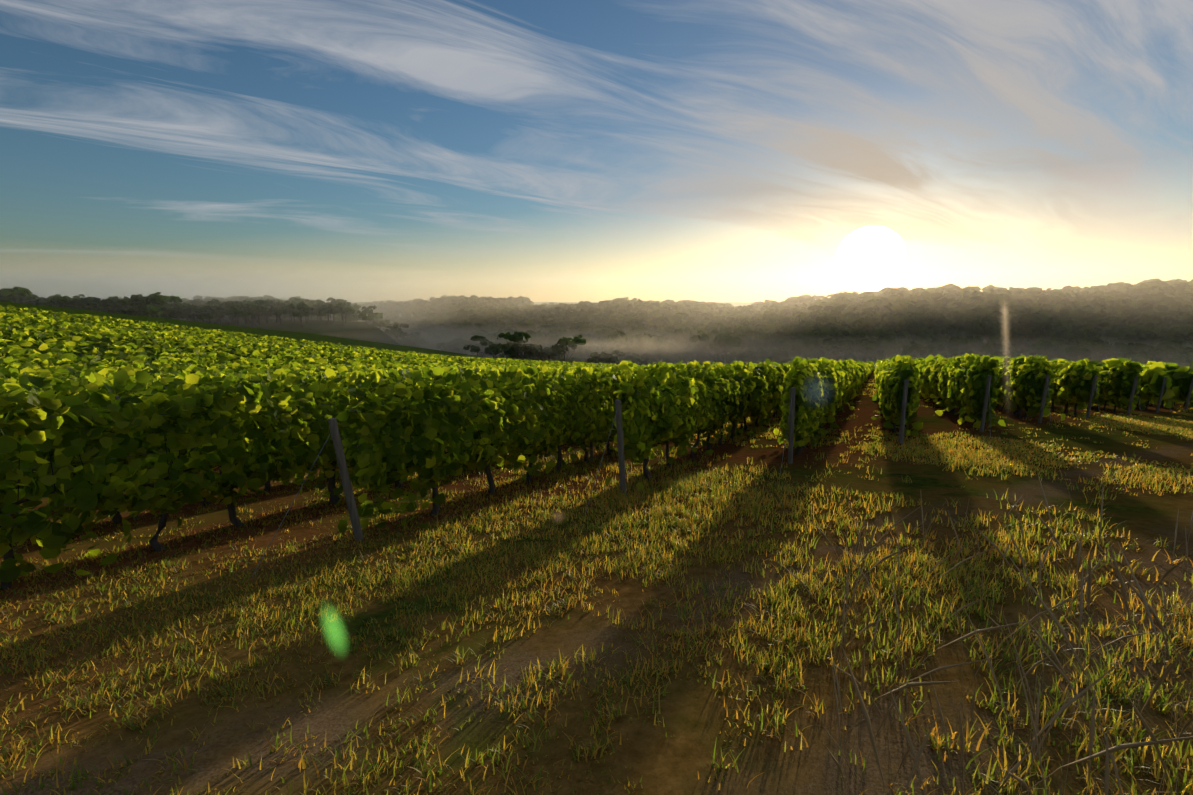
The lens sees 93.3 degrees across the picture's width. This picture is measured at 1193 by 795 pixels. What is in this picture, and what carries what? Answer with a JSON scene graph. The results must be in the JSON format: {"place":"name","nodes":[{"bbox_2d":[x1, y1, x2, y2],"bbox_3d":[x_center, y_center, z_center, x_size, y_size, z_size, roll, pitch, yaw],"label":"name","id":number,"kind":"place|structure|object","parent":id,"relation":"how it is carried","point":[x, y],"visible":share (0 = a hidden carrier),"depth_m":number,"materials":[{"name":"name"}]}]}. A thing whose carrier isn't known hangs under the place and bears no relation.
{"place":"outdoors","nodes":[
{"label":"outdoors","id":0,"kind":"place"},
{"bbox_2d":[0,302,1192,794],"bbox_3d":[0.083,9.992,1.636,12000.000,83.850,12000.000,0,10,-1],"label":"terrain","id":1,"kind":"structure","parent":0,"point":[678,758],"depth_m":3.35,"materials":[{"name":"brown soil"}]},
{"bbox_2d":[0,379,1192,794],"bbox_3d":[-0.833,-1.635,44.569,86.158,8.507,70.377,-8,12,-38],"label":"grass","id":2,"kind":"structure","parent":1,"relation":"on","point":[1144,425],"depth_m":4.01,"materials":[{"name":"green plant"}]},
{"bbox_2d":[0,301,1192,589],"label":"vine","id":3,"kind":"object","parent":1,"relation":"on","point":[60,406],"depth_m":7.82,"materials":[{"name":"green plant"}]},
{"bbox_2d":[0,278,1192,367],"bbox_3d":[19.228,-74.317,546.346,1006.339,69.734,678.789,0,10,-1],"label":"forest","id":4,"kind":"object","parent":1,"relation":"on","point":[521,336],"materials":[{"name":"green plant"}]},
{"bbox_2d":[28,346,1192,540],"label":"vineyard posts","id":5,"kind":"object","parent":1,"relation":"on","point":[347,485],"visible":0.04,"depth_m":7.42,"materials":[{"name":"grey wood"}]},
{"bbox_2d":[6,375,1170,575],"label":"vine wires","id":6,"kind":"object","parent":5,"relation":"attached to","point":[445,461],"visible":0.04,"depth_m":6.23,"materials":[{"name":"grey metal"}]},
{"bbox_2d":[778,473,1192,794],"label":"dry grass stalks","id":7,"kind":"object","parent":1,"relation":"on","point":[1108,751],"depth_m":2.08,"materials":[{"name":"brown"}]},
{"bbox_2d":[997,295,1013,356],"bbox_3d":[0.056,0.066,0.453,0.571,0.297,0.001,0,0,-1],"label":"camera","id":8,"kind":"object","parent":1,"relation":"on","point":[1004,330],"visible":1,"depth_m":0.46,"materials":[{"name":"grey"}]},
{"bbox_2d":[0,0,1192,367],"label":"sky","id":9,"kind":"structure","parent":0,"point":[353,151],"materials":[{"name":"blue"}]}
]}

